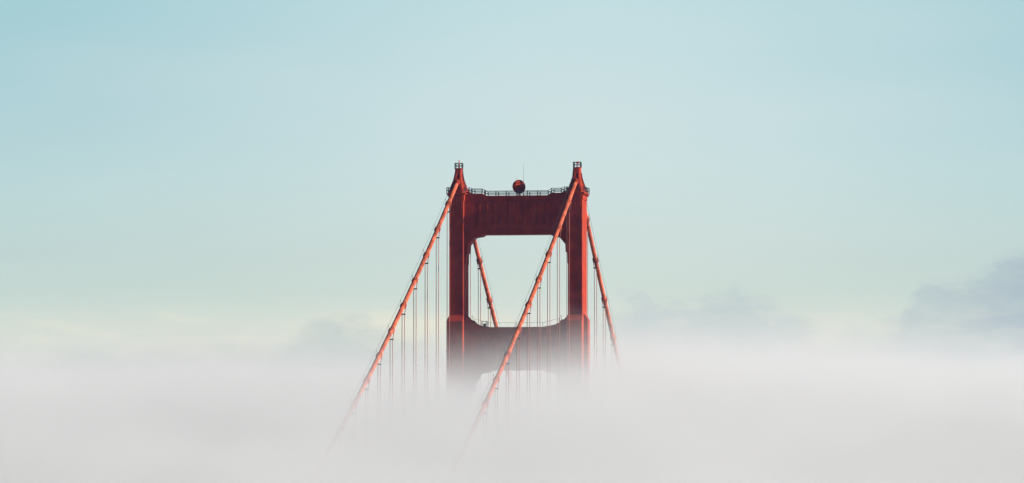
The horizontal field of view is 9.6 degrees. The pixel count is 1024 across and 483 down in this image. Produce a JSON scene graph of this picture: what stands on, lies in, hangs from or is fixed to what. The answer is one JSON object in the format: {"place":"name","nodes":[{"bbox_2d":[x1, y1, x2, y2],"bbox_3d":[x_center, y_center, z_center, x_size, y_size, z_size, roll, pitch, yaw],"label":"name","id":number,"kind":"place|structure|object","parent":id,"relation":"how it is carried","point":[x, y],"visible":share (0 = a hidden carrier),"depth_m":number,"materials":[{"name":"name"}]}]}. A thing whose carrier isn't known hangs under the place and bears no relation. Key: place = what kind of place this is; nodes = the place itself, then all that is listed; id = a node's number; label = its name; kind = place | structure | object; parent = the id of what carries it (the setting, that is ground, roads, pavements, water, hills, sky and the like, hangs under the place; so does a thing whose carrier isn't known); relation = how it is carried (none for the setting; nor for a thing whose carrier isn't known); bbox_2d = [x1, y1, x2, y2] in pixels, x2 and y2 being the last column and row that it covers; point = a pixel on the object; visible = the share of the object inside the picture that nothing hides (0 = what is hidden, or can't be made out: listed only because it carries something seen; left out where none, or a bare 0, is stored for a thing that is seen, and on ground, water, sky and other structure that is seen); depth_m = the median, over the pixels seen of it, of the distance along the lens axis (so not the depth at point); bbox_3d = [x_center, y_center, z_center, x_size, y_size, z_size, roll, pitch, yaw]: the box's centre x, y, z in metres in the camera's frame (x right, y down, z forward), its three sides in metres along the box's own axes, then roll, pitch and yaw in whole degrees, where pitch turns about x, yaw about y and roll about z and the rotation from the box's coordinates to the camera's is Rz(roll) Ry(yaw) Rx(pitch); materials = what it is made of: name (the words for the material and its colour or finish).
{"place":"outdoors","nodes":[
{"label":"outdoors","id":0,"kind":"place"},
{"bbox_2d":[0,0,1023,482],"label":"sky","id":1,"kind":"structure","parent":0,"point":[806,216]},
{"label":"water","id":2,"kind":"structure","parent":0,"visible":0},
{"bbox_2d":[446,160,589,482],"bbox_3d":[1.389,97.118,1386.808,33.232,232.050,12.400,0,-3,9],"label":"bridge tower","id":3,"kind":"structure","parent":2,"relation":"in","point":[476,350],"depth_m":1388.35,"materials":[{"name":"red metal"}]},
{"bbox_2d":[304,183,539,482],"bbox_3d":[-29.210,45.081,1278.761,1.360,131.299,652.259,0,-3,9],"label":"cable","id":4,"kind":"object","parent":3,"relation":"attached to","point":[366,380],"visible":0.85,"depth_m":1337.81,"materials":[{"name":"paint"}]},
{"bbox_2d":[377,357,381,482],"bbox_3d":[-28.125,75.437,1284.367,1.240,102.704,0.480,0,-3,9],"label":"suspender rope","id":5,"kind":"object","parent":4,"relation":"hanging from","point":[380,364],"visible":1,"depth_m":1286.18,"materials":[{"name":"paint"}]},
{"bbox_2d":[390,333,393,482],"bbox_3d":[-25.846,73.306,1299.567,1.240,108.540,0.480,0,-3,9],"label":"suspender rope","id":6,"kind":"object","parent":4,"relation":"hanging from","point":[392,339],"visible":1,"depth_m":1301.33,"materials":[{"name":"paint"}]},
{"bbox_2d":[402,307,405,482],"bbox_3d":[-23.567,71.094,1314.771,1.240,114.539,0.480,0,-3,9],"label":"suspender rope","id":7,"kind":"object","parent":4,"relation":"hanging from","point":[404,314],"visible":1,"depth_m":1316.56,"materials":[{"name":"paint"}]},
{"bbox_2d":[413,282,417,482],"bbox_3d":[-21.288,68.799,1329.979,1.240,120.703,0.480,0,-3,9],"label":"suspender rope","id":8,"kind":"object","parent":4,"relation":"hanging from","point":[413,382],"visible":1,"depth_m":1331.83,"materials":[{"name":"paint"}]},
{"bbox_2d":[425,257,428,482],"bbox_3d":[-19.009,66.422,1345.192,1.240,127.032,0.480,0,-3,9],"label":"suspender rope","id":9,"kind":"object","parent":4,"relation":"hanging from","point":[427,263],"visible":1,"depth_m":1346.99,"materials":[{"name":"paint"}]},
{"bbox_2d":[436,231,439,482],"bbox_3d":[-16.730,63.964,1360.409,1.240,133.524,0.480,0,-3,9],"label":"suspender rope","id":10,"kind":"object","parent":4,"relation":"hanging from","point":[438,338],"visible":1,"depth_m":1362.58,"materials":[{"name":"paint"}]},
{"bbox_2d":[447,205,450,482],"bbox_3d":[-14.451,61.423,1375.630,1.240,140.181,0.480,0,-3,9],"label":"suspender rope","id":11,"kind":"object","parent":4,"relation":"hanging from","point":[449,211],"visible":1,"depth_m":1377.51,"materials":[{"name":"paint"}]},
{"bbox_2d":[470,254,470,318],"bbox_3d":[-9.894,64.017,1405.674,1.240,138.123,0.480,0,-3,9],"label":"suspender rope","id":12,"kind":"object","parent":4,"relation":"hanging from","point":[470,286],"depth_m":1408.27,"materials":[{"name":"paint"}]},
{"bbox_2d":[477,262,481,482],"bbox_3d":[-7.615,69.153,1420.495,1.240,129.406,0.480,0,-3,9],"label":"suspender rope","id":13,"kind":"object","parent":4,"relation":"hanging from","point":[480,377],"visible":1,"depth_m":1422.18,"materials":[{"name":"paint"}]},
{"bbox_2d":[487,301,491,482],"bbox_3d":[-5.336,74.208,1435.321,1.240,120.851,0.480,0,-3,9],"label":"suspender rope","id":14,"kind":"object","parent":4,"relation":"hanging from","point":[488,409],"visible":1,"depth_m":1436.92,"materials":[{"name":"paint"}]},
{"bbox_2d":[512,177,525,194],"bbox_3d":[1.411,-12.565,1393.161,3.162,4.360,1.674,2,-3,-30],"label":"beacon","id":15,"kind":"object","parent":3,"relation":"on","point":[519,186],"visible":1,"depth_m":1392.53,"materials":[{"name":"orange paint"}]},
{"bbox_2d":[440,182,649,482],"bbox_3d":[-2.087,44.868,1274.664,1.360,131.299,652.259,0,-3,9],"label":"cable","id":16,"kind":"object","parent":3,"relation":"attached to","point":[496,378],"visible":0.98,"depth_m":1354.48,"materials":[{"name":"paint"}]},
{"bbox_2d":[472,430,476,482],"bbox_3d":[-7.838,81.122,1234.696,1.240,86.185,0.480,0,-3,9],"label":"suspender rope","id":17,"kind":"object","parent":16,"relation":"hanging from","point":[474,455],"visible":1,"depth_m":1236.47,"materials":[{"name":"paint"}]},
{"bbox_2d":[495,382,498,482],"bbox_3d":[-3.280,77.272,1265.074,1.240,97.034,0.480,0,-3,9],"label":"suspender rope","id":18,"kind":"object","parent":16,"relation":"hanging from","point":[497,388],"visible":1,"depth_m":1266.82,"materials":[{"name":"paint"}]},
{"bbox_2d":[506,357,509,482],"bbox_3d":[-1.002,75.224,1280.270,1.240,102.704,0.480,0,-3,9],"label":"suspender rope","id":19,"kind":"object","parent":16,"relation":"hanging from","point":[508,363],"visible":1,"depth_m":1282.02,"materials":[{"name":"paint"}]},
{"bbox_2d":[516,332,520,482],"bbox_3d":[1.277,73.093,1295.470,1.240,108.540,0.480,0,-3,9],"label":"suspender rope","id":20,"kind":"object","parent":16,"relation":"hanging from","point":[519,409],"visible":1,"depth_m":1297.38,"materials":[{"name":"paint"}]},
{"bbox_2d":[527,307,530,482],"bbox_3d":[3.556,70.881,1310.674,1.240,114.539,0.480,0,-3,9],"label":"suspender rope","id":21,"kind":"object","parent":16,"relation":"hanging from","point":[529,396],"visible":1,"depth_m":1312.59,"materials":[{"name":"paint"}]},
{"bbox_2d":[537,283,540,482],"bbox_3d":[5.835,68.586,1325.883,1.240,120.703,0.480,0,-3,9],"label":"suspender rope","id":22,"kind":"object","parent":16,"relation":"hanging from","point":[537,380],"visible":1,"depth_m":1327.74,"materials":[{"name":"paint"}]},
{"bbox_2d":[547,258,550,482],"bbox_3d":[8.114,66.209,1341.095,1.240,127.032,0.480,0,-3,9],"label":"suspender rope","id":23,"kind":"object","parent":16,"relation":"hanging from","point":[547,370],"visible":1,"depth_m":1342.93,"materials":[{"name":"paint"}]},
{"bbox_2d":[557,231,560,482],"bbox_3d":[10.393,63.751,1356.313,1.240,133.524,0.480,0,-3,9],"label":"suspender rope","id":24,"kind":"object","parent":16,"relation":"hanging from","point":[559,358],"visible":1,"depth_m":1358.23,"materials":[{"name":"paint"}]},
{"bbox_2d":[567,204,570,482],"bbox_3d":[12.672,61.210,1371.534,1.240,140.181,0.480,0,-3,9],"label":"suspender rope","id":25,"kind":"object","parent":16,"relation":"hanging from","point":[569,343],"visible":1,"depth_m":1373.58,"materials":[{"name":"paint"}]},
{"bbox_2d":[587,221,588,315],"bbox_3d":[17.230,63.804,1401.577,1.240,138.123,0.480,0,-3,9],"label":"suspender rope","id":26,"kind":"object","parent":16,"relation":"hanging from","point":[587,268],"visible":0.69,"depth_m":1404.38,"materials":[{"name":"paint"}]},
{"bbox_2d":[593,262,597,482],"bbox_3d":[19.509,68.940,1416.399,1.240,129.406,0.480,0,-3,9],"label":"suspender rope","id":27,"kind":"object","parent":16,"relation":"hanging from","point":[594,356],"visible":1,"depth_m":1418.49,"materials":[{"name":"paint"}]},
{"bbox_2d":[602,300,606,482],"bbox_3d":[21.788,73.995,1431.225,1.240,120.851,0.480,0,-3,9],"label":"suspender rope","id":28,"kind":"object","parent":16,"relation":"hanging from","point":[605,392],"visible":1,"depth_m":1433.18,"materials":[{"name":"paint"}]}
]}

